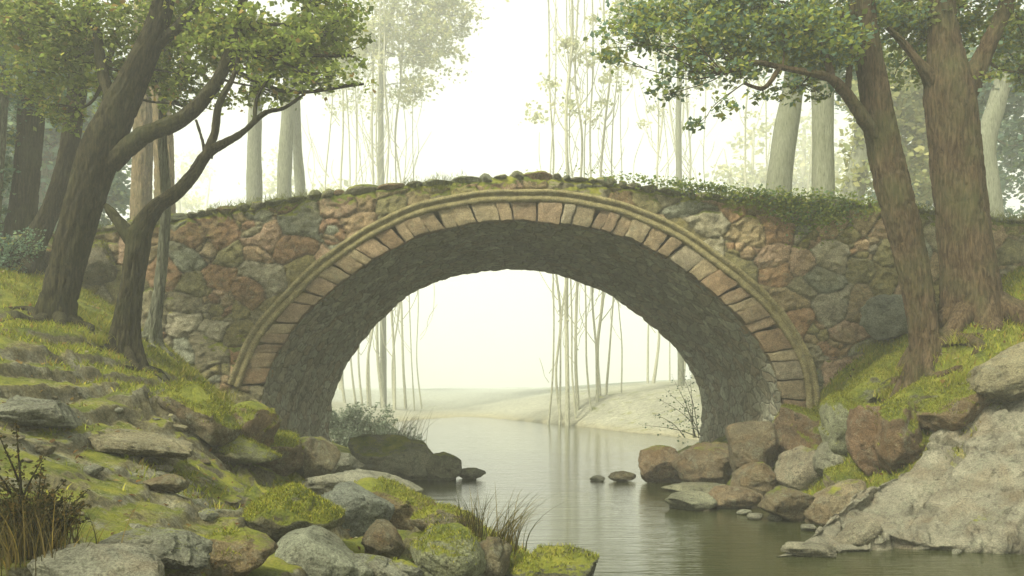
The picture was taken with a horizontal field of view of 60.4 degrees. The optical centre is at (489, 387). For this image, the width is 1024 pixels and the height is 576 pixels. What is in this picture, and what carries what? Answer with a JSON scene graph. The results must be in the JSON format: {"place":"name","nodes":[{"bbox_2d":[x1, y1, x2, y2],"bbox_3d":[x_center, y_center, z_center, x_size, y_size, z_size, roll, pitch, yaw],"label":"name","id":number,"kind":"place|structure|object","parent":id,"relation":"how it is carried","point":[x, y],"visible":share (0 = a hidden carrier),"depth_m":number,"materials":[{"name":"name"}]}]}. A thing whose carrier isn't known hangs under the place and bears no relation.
{"place":"outdoors","nodes":[
{"label":"outdoors","id":0,"kind":"place"},
{"bbox_2d":[0,249,1023,575],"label":"ground","id":1,"kind":"structure","parent":0,"point":[624,407],"depth_m":9.50,"materials":[{"name":"plant"}]},
{"bbox_2d":[0,1,46,242],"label":"tree","id":2,"kind":"object","parent":1,"relation":"on","point":[9,169],"visible":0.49,"depth_m":15.03,"materials":[{"name":"green plant"}]},
{"bbox_2d":[0,226,47,274],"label":"shrub","id":3,"kind":"object","parent":1,"relation":"on","point":[7,257],"visible":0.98,"depth_m":13.95,"materials":[{"name":"green plant"}]},
{"bbox_2d":[0,395,82,428],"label":"rock","id":4,"kind":"object","parent":1,"relation":"on","point":[35,412],"visible":0.91,"depth_m":7.67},
{"bbox_2d":[0,420,91,558],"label":"shrub","id":5,"kind":"object","parent":1,"relation":"on","point":[49,498],"visible":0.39,"depth_m":5.24,"materials":[{"name":"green plant"}]},
{"bbox_2d":[0,0,96,236],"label":"tree","id":6,"kind":"object","parent":1,"relation":"on","point":[26,140],"visible":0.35,"depth_m":15.32,"materials":[{"name":"green plant"}]},
{"bbox_2d":[4,0,121,275],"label":"tree","id":7,"kind":"object","parent":1,"relation":"on","point":[47,216],"visible":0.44,"depth_m":14.48,"materials":[{"name":"green plant"}]},
{"bbox_2d":[1,0,131,230],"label":"tree","id":8,"kind":"object","parent":1,"relation":"on","point":[118,197],"visible":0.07,"depth_m":29.51,"materials":[{"name":"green plant"}]},
{"bbox_2d":[0,483,140,575],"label":"grass tuft","id":9,"kind":"object","parent":1,"relation":"on","point":[18,546],"visible":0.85,"depth_m":5.10,"materials":[{"name":"plant"}]},
{"bbox_2d":[27,542,164,575],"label":"rock","id":10,"kind":"object","parent":1,"relation":"on","point":[94,559],"visible":1,"depth_m":4.96,"materials":[{"name":"stone"}]},
{"bbox_2d":[83,241,117,285],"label":"rock","id":11,"kind":"object","parent":1,"relation":"on","point":[100,270],"visible":0.66,"depth_m":14.72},
{"bbox_2d":[92,0,183,219],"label":"tree","id":12,"kind":"object","parent":1,"relation":"on","point":[141,186],"visible":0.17,"depth_m":23.27,"materials":[{"name":"brown plant"}]},
{"bbox_2d":[88,428,194,458],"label":"rock","id":13,"kind":"object","parent":1,"relation":"on","point":[133,442],"visible":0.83,"depth_m":8.09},
{"bbox_2d":[95,527,212,570],"bbox_3d":[-2.167,1.042,5.649,0.745,0.262,0.678,0,0,0],"label":"rock","id":14,"kind":"object","parent":1,"relation":"on","point":[174,548],"visible":0.62,"depth_m":5.55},
{"bbox_2d":[142,474,189,492],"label":"rock","id":15,"kind":"object","parent":1,"relation":"on","point":[173,483],"visible":0.94,"depth_m":7.45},
{"bbox_2d":[141,35,198,361],"bbox_3d":[-4.942,-3.063,13.538,1.196,5.519,1.232,0,0,-33],"label":"tree","id":16,"kind":"object","parent":1,"relation":"on","point":[152,330],"visible":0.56,"depth_m":13.44,"materials":[{"name":"grey plant"}]},
{"bbox_2d":[141,3,220,213],"bbox_3d":[-7.902,-5.565,22.944,3.052,11.653,1.960,0,0,0],"label":"tree","id":17,"kind":"object","parent":1,"relation":"on","point":[170,146],"visible":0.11,"depth_m":22.84,"materials":[{"name":"brown plant"}]},
{"bbox_2d":[152,158,212,212],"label":"tree","id":18,"kind":"object","parent":1,"relation":"on","point":[190,204],"visible":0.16,"depth_m":107.77,"materials":[{"name":"green plant"}]},
{"bbox_2d":[153,149,215,212],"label":"tree","id":19,"kind":"object","parent":1,"relation":"on","point":[194,155],"visible":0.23,"depth_m":149.48,"materials":[{"name":"green plant"}]},
{"bbox_2d":[0,0,382,331],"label":"tree","id":20,"kind":"object","parent":1,"relation":"on","point":[110,145],"visible":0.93,"depth_m":11.92,"materials":[{"name":"green plant"}]},
{"bbox_2d":[156,384,241,446],"bbox_3d":[-3.302,0.323,10.030,0.972,0.731,0.939,0,0,0],"label":"rock","id":21,"kind":"object","parent":1,"relation":"on","point":[212,432],"visible":0.77,"depth_m":9.71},
{"bbox_2d":[88,23,322,382],"bbox_3d":[-3.777,-2.320,11.425,3.228,4.777,1.179,0,0,0],"label":"tree","id":22,"kind":"object","parent":1,"relation":"on","point":[125,326],"visible":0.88,"depth_m":11.41,"materials":[{"name":"green plant"}]},
{"bbox_2d":[206,528,277,575],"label":"rock","id":23,"kind":"object","parent":1,"relation":"on","point":[258,549],"visible":0.72,"depth_m":6.07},
{"bbox_2d":[209,435,281,464],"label":"rock","id":24,"kind":"object","parent":1,"relation":"on","point":[252,452],"visible":0.52,"depth_m":9.90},
{"bbox_2d":[230,400,279,466],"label":"rock","id":25,"kind":"object","parent":1,"relation":"on","point":[254,426],"visible":0.42,"depth_m":10.24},
{"bbox_2d":[228,5,283,202],"bbox_3d":[-9.603,-6.929,35.737,4.413,16.938,3.784,0,0,0],"label":"tree","id":26,"kind":"object","parent":1,"relation":"on","point":[254,186],"visible":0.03,"depth_m":35.75,"materials":[{"name":"grey plant"}]},
{"bbox_2d":[238,144,320,201],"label":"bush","id":27,"kind":"object","parent":1,"relation":"on","point":[271,190],"visible":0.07,"depth_m":105.36,"materials":[{"name":"green plant"}]},
{"bbox_2d":[259,431,304,476],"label":"rock","id":28,"kind":"object","parent":1,"relation":"on","point":[291,461],"visible":0.45,"depth_m":10.70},
{"bbox_2d":[245,485,344,541],"bbox_3d":[-1.763,1.137,7.946,0.899,0.508,0.838,0,0,0],"label":"rock","id":29,"kind":"object","parent":1,"relation":"on","point":[274,529],"visible":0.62,"depth_m":7.61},
{"bbox_2d":[276,14,354,199],"bbox_3d":[-7.263,-6.466,35.066,3.921,16.607,3.361,0,0,0],"label":"tree","id":30,"kind":"object","parent":1,"relation":"on","point":[284,167],"visible":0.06,"depth_m":34.77,"materials":[{"name":"grey plant"}]},
{"bbox_2d":[296,436,340,477],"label":"rock","id":31,"kind":"object","parent":1,"relation":"on","point":[322,455],"visible":0.65,"depth_m":11.01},
{"bbox_2d":[275,525,373,575],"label":"rock","id":32,"kind":"object","parent":1,"relation":"on","point":[314,550],"visible":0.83,"depth_m":6.92,"materials":[{"name":"stone"}]},
{"bbox_2d":[293,58,359,195],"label":"tree","id":33,"kind":"object","parent":1,"relation":"on","point":[299,174],"visible":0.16,"depth_m":37.83,"materials":[{"name":"grey plant"}]},
{"bbox_2d":[301,71,361,190],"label":"sapling","id":34,"kind":"object","parent":1,"relation":"on","point":[333,95],"visible":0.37,"depth_m":60.17,"materials":[{"name":"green plant"}]},
{"bbox_2d":[316,71,365,402],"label":"sapling","id":35,"kind":"object","parent":1,"relation":"on","point":[323,94],"visible":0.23,"depth_m":60.95,"materials":[{"name":"green plant"}]},
{"bbox_2d":[334,452,364,471],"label":"rock","id":36,"kind":"object","parent":1,"relation":"on","point":[347,461],"visible":0.67,"depth_m":15.04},
{"bbox_2d":[338,6,371,403],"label":"sapling","id":37,"kind":"object","parent":1,"relation":"on","point":[350,185],"visible":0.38,"depth_m":59.90,"materials":[{"name":"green plant"}]},
{"bbox_2d":[321,481,394,537],"bbox_3d":[-1.427,1.313,9.382,0.850,0.601,0.683,0,0,-37],"label":"rock","id":38,"kind":"object","parent":1,"relation":"on","point":[365,509],"visible":0.65,"depth_m":9.12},
{"bbox_2d":[341,14,382,403],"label":"sapling","id":39,"kind":"object","parent":1,"relation":"on","point":[356,173],"visible":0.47,"depth_m":56.00,"materials":[{"name":"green plant"}]},
{"bbox_2d":[302,468,423,495],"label":"rock","id":40,"kind":"object","parent":1,"relation":"on","point":[323,484],"visible":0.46,"depth_m":10.56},
{"bbox_2d":[329,401,397,446],"bbox_3d":[-3.644,1.390,24.465,2.260,2.007,1.360,0,0,0],"label":"shrub","id":41,"kind":"object","parent":1,"relation":"on","point":[344,429],"visible":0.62,"depth_m":24.36,"materials":[{"name":"green plant"}]},
{"bbox_2d":[356,0,394,406],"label":"sapling","id":42,"kind":"object","parent":1,"relation":"on","point":[377,56],"visible":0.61,"depth_m":55.94,"materials":[{"name":"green plant"}]},
{"bbox_2d":[353,0,399,408],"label":"sapling","id":43,"kind":"object","parent":1,"relation":"on","point":[372,48],"visible":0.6,"depth_m":57.17,"materials":[{"name":"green plant"}]},
{"bbox_2d":[351,553,408,575],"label":"rock","id":44,"kind":"object","parent":1,"relation":"on","point":[378,565],"visible":0.42,"depth_m":7.17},
{"bbox_2d":[361,519,405,559],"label":"rock","id":45,"kind":"object","parent":1,"relation":"on","point":[381,537],"visible":0.88,"depth_m":8.05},
{"bbox_2d":[362,0,405,409],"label":"sapling","id":46,"kind":"object","parent":1,"relation":"on","point":[383,69],"visible":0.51,"depth_m":56.06,"materials":[{"name":"beige plant"}]},
{"bbox_2d":[356,477,436,529],"bbox_3d":[-1.027,1.331,9.871,1.024,0.652,0.950,0,0,0],"label":"rock","id":47,"kind":"object","parent":1,"relation":"on","point":[400,519],"visible":0.34,"depth_m":9.53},
{"bbox_2d":[384,3,430,408],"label":"sapling","id":48,"kind":"object","parent":1,"relation":"on","point":[402,352],"visible":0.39,"depth_m":59.97,"materials":[{"name":"beige plant"}]},
{"bbox_2d":[391,559,423,575],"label":"rock","id":49,"kind":"object","parent":1,"relation":"on","point":[408,567],"visible":0.64,"depth_m":7.27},
{"bbox_2d":[384,4,433,410],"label":"sapling","id":50,"kind":"object","parent":1,"relation":"on","point":[403,106],"visible":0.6,"depth_m":58.02,"materials":[{"name":"beige plant"}]},
{"bbox_2d":[391,45,436,408],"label":"sapling","id":51,"kind":"object","parent":1,"relation":"on","point":[418,290],"visible":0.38,"depth_m":62.24,"materials":[{"name":"beige plant"}]},
{"bbox_2d":[334,0,509,407],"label":"tree","id":52,"kind":"object","parent":1,"relation":"on","point":[425,41],"visible":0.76,"depth_m":57.79,"materials":[{"name":"green plant"}]},
{"bbox_2d":[410,505,480,532],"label":"rock","id":53,"kind":"object","parent":1,"relation":"on","point":[421,524],"visible":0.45,"depth_m":8.72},
{"bbox_2d":[410,523,486,575],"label":"rock","id":54,"kind":"object","parent":1,"relation":"on","point":[427,562],"visible":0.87,"depth_m":7.42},
{"bbox_2d":[454,487,497,538],"bbox_3d":[-0.136,1.218,8.611,0.508,0.540,0.569,0,0,0],"label":"grass tuft","id":55,"kind":"object","parent":1,"relation":"on","point":[476,523],"visible":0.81,"depth_m":8.56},
{"bbox_2d":[479,537,511,575],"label":"rock","id":56,"kind":"object","parent":1,"relation":"on","point":[497,554],"visible":0.54,"depth_m":7.74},
{"bbox_2d":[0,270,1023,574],"bbox_3d":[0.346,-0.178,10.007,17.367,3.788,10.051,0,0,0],"label":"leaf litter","id":57,"kind":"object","parent":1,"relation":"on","point":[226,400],"visible":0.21,"depth_m":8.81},
{"bbox_2d":[1,165,1023,442],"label":"stone bridge","id":58,"kind":"structure","parent":1,"relation":"on","point":[747,303],"depth_m":14.96,"materials":[{"name":"brown stone"}]},
{"bbox_2d":[471,486,563,554],"bbox_3d":[0.387,1.191,8.131,0.853,0.674,1.553,0,0,25],"label":"grass tuft","id":59,"kind":"object","parent":1,"relation":"on","point":[508,538],"visible":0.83,"depth_m":8.05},
{"bbox_2d":[92,239,978,575],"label":"moss fuzz","id":60,"kind":"object","parent":1,"relation":"on","point":[286,487],"visible":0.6,"depth_m":9.87,"materials":[{"name":"green plant"}]},
{"bbox_2d":[520,0,581,424],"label":"sapling","id":61,"kind":"object","parent":1,"relation":"on","point":[536,118],"visible":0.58,"depth_m":41.88,"materials":[{"name":"beige plant"}]},
{"bbox_2d":[505,545,598,575],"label":"rock","id":62,"kind":"object","parent":1,"relation":"on","point":[581,565],"visible":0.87,"depth_m":7.83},
{"bbox_2d":[527,0,579,419],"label":"sapling","id":63,"kind":"object","parent":1,"relation":"on","point":[558,299],"visible":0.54,"depth_m":43.12,"materials":[{"name":"beige plant"}]},
{"bbox_2d":[536,0,600,418],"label":"sapling","id":64,"kind":"object","parent":1,"relation":"on","point":[551,86],"visible":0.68,"depth_m":42.13,"materials":[{"name":"beige plant"}]},
{"bbox_2d":[546,0,592,424],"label":"sapling","id":65,"kind":"object","parent":1,"relation":"on","point":[576,45],"visible":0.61,"depth_m":42.09,"materials":[{"name":"beige plant"}]},
{"bbox_2d":[543,0,600,425],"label":"sapling","id":66,"kind":"object","parent":1,"relation":"on","point":[565,44],"visible":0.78,"depth_m":40.96,"materials":[{"name":"green plant"}]},
{"bbox_2d":[554,0,611,411],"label":"sapling","id":67,"kind":"object","parent":1,"relation":"on","point":[594,17],"visible":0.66,"depth_m":42.12,"materials":[{"name":"beige plant"}]},
{"bbox_2d":[554,0,613,410],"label":"sapling","id":68,"kind":"object","parent":1,"relation":"on","point":[577,401],"visible":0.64,"depth_m":42.93,"materials":[{"name":"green plant"}]},
{"bbox_2d":[569,0,616,402],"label":"sapling","id":69,"kind":"object","parent":1,"relation":"on","point":[606,102],"visible":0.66,"depth_m":42.88,"materials":[{"name":"beige plant"}]},
{"bbox_2d":[587,0,628,395],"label":"sapling","id":70,"kind":"object","parent":1,"relation":"on","point":[610,75],"visible":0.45,"depth_m":44.14,"materials":[{"name":"beige plant"}]},
{"bbox_2d":[585,0,643,394],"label":"sapling","id":71,"kind":"object","parent":1,"relation":"on","point":[617,91],"visible":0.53,"depth_m":44.82,"materials":[{"name":"beige plant"}]},
{"bbox_2d":[597,0,645,392],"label":"sapling","id":72,"kind":"object","parent":1,"relation":"on","point":[629,70],"visible":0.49,"depth_m":46.13,"materials":[{"name":"beige plant"}]},
{"bbox_2d":[634,8,673,382],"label":"sapling","id":73,"kind":"object","parent":1,"relation":"on","point":[647,378],"visible":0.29,"depth_m":60.01,"materials":[{"name":"beige plant"}]},
{"bbox_2d":[636,36,682,382],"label":"sapling","id":74,"kind":"object","parent":1,"relation":"on","point":[658,342],"visible":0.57,"depth_m":57.96,"materials":[{"name":"beige plant"}]},
{"bbox_2d":[638,368,700,445],"bbox_3d":[4.729,0.500,22.175,1.998,2.171,0.887,0,0,0],"label":"shrub","id":75,"kind":"object","parent":1,"relation":"on","point":[691,421],"visible":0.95,"depth_m":22.18,"materials":[{"name":"brown plant"}]},
{"bbox_2d":[599,0,752,385],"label":"tree","id":76,"kind":"object","parent":1,"relation":"on","point":[679,175],"visible":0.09,"depth_m":45.88,"materials":[{"name":"grey plant"}]},
{"bbox_2d":[671,442,732,483],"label":"rock","id":77,"kind":"object","parent":1,"relation":"on","point":[704,462],"visible":0.72,"depth_m":15.77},
{"bbox_2d":[705,114,798,195],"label":"tree","id":78,"kind":"object","parent":1,"relation":"on","point":[760,177],"visible":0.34,"depth_m":86.72,"materials":[{"name":"green plant"}]},
{"bbox_2d":[725,421,779,471],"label":"rock","id":79,"kind":"object","parent":1,"relation":"on","point":[752,441],"visible":0.75,"depth_m":14.49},
{"bbox_2d":[732,71,773,192],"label":"sapling","id":80,"kind":"object","parent":1,"relation":"on","point":[745,117],"visible":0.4,"depth_m":56.08,"materials":[{"name":"beige plant"}]},
{"bbox_2d":[583,0,984,400],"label":"tree","id":81,"kind":"object","parent":1,"relation":"on","point":[855,27],"visible":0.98,"depth_m":12.15,"materials":[{"name":"green plant"}]},
{"bbox_2d":[773,405,821,453],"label":"rock","id":82,"kind":"object","parent":1,"relation":"on","point":[790,437],"visible":0.32,"depth_m":14.27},
{"bbox_2d":[774,445,820,491],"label":"rock","id":83,"kind":"object","parent":1,"relation":"on","point":[794,469],"visible":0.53,"depth_m":13.67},
{"bbox_2d":[752,7,845,196],"bbox_3d":[8.930,-4.731,24.581,3.321,12.568,3.028,0,0,0],"label":"tree","id":84,"kind":"object","parent":1,"relation":"on","point":[783,147],"visible":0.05,"depth_m":24.72,"materials":[{"name":"grey plant"}]},
{"bbox_2d":[756,109,842,197],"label":"tree","id":85,"kind":"object","parent":1,"relation":"on","point":[805,126],"visible":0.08,"depth_m":97.74,"materials":[{"name":"green plant"}]},
{"bbox_2d":[792,135,839,198],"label":"tree","id":86,"kind":"object","parent":1,"relation":"on","point":[800,165],"visible":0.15,"depth_m":96.44,"materials":[{"name":"green plant"}]},
{"bbox_2d":[812,442,845,476],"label":"rock","id":87,"kind":"object","parent":1,"relation":"on","point":[824,456],"visible":0.59,"depth_m":13.15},
{"bbox_2d":[770,16,894,199],"bbox_3d":[8.431,-4.943,22.052,3.001,10.284,2.567,0,0,0],"label":"tree","id":88,"kind":"object","parent":1,"relation":"on","point":[823,168],"visible":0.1,"depth_m":21.77,"materials":[{"name":"grey plant"}]},
{"bbox_2d":[804,479,866,525],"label":"rock","id":89,"kind":"object","parent":1,"relation":"on","point":[828,502],"visible":0.56,"depth_m":11.43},
{"bbox_2d":[818,393,856,456],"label":"rock","id":90,"kind":"object","parent":1,"relation":"on","point":[833,423],"visible":0.52,"depth_m":13.06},
{"bbox_2d":[823,466,866,486],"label":"rock","id":91,"kind":"object","parent":1,"relation":"on","point":[827,480],"visible":0.35,"depth_m":11.96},
{"bbox_2d":[845,404,886,476],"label":"rock","id":92,"kind":"object","parent":1,"relation":"on","point":[862,423],"visible":0.63,"depth_m":11.86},
{"bbox_2d":[841,353,902,404],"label":"rock","id":93,"kind":"object","parent":1,"relation":"on","point":[865,394],"visible":0.39,"depth_m":13.41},
{"bbox_2d":[859,294,907,340],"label":"rock","id":94,"kind":"object","parent":1,"relation":"on","point":[883,317],"visible":0.85,"depth_m":14.43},
{"bbox_2d":[872,397,926,473],"bbox_3d":[5.431,0.681,11.566,0.639,1.108,0.810,0,0,0],"label":"rock","id":95,"kind":"object","parent":1,"relation":"on","point":[896,448],"visible":0.82,"depth_m":11.32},
{"bbox_2d":[777,399,1023,556],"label":"rock outcrop","id":96,"kind":"object","parent":1,"relation":"on","point":[971,501],"visible":0.63,"depth_m":10.30,"materials":[{"name":"stone"}]},
{"bbox_2d":[833,519,882,546],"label":"rock","id":97,"kind":"object","parent":96,"relation":"on","point":[859,532],"visible":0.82,"depth_m":9.87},
{"bbox_2d":[834,44,972,207],"bbox_3d":[15.528,-6.490,32.973,5.520,14.902,4.874,0,0,-41],"label":"tree","id":98,"kind":"object","parent":1,"relation":"on","point":[855,178],"visible":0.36,"depth_m":32.61,"materials":[{"name":"green plant"}]},
{"bbox_2d":[804,1,1023,218],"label":"tree","id":99,"kind":"object","parent":1,"relation":"on","point":[1006,164],"visible":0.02,"depth_m":37.47,"materials":[{"name":"green plant"}]},
{"bbox_2d":[882,377,948,406],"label":"rock","id":100,"kind":"object","parent":1,"relation":"on","point":[912,393],"visible":0.19,"depth_m":11.75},
{"bbox_2d":[824,0,1023,402],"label":"tree","id":101,"kind":"object","parent":1,"relation":"on","point":[949,75],"visible":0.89,"depth_m":12.51,"materials":[{"name":"brown plant"}]},
{"bbox_2d":[915,383,992,431],"bbox_3d":[6.091,0.270,11.412,1.192,0.732,0.922,0,0,0],"label":"rock","id":102,"kind":"object","parent":1,"relation":"on","point":[934,421],"visible":0.62,"depth_m":11.06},
{"bbox_2d":[924,17,1023,216],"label":"tree","id":103,"kind":"object","parent":1,"relation":"on","point":[997,95],"visible":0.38,"depth_m":26.88,"materials":[{"name":"grey plant"}]},
{"bbox_2d":[961,342,1023,402],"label":"rock","id":104,"kind":"object","parent":1,"relation":"on","point":[999,377],"visible":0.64,"depth_m":10.88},
{"bbox_2d":[11,0,1023,387],"label":"sky","id":105,"kind":"structure","parent":0,"point":[487,328],"materials":[{"name":"white"}]},
{"bbox_2d":[390,417,1023,575],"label":"river water","id":106,"kind":"structure","parent":0,"point":[637,526],"depth_m":12.28,"materials":[{"name":"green liquid"}]},
{"bbox_2d":[348,434,432,480],"bbox_3d":[-1.926,1.422,17.366,1.732,0.970,1.588,0,0,0],"label":"rock","id":107,"kind":"object","parent":106,"relation":"in","point":[402,457],"visible":0.71,"depth_m":16.82,"materials":[{"name":"stone"}]},
{"bbox_2d":[425,452,461,480],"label":"rock","id":108,"kind":"object","parent":106,"relation":"in","point":[446,466],"visible":0.88,"depth_m":16.89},
{"bbox_2d":[638,445,681,482],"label":"rock","id":109,"kind":"object","parent":106,"relation":"in","point":[655,463],"visible":0.77,"depth_m":16.30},
{"bbox_2d":[663,490,716,510],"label":"rock","id":110,"kind":"object","parent":106,"relation":"on","point":[693,500],"visible":0.96,"depth_m":12.77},
{"bbox_2d":[661,482,729,492],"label":"rock","id":111,"kind":"object","parent":106,"relation":"in","point":[706,487],"visible":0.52,"depth_m":15.10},
{"bbox_2d":[708,485,763,508],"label":"rock","id":112,"kind":"object","parent":106,"relation":"in","point":[725,496],"visible":0.84,"depth_m":12.92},
{"bbox_2d":[730,462,776,495],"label":"rock","id":113,"kind":"object","parent":106,"relation":"in","point":[758,477],"visible":0.62,"depth_m":13.92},
{"bbox_2d":[758,486,814,521],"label":"rock","id":114,"kind":"object","parent":106,"relation":"on","point":[787,503],"visible":0.88,"depth_m":11.59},
{"bbox_2d":[781,541,836,557],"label":"rock","id":115,"kind":"object","parent":106,"relation":"on","point":[809,549],"visible":0.99,"depth_m":9.28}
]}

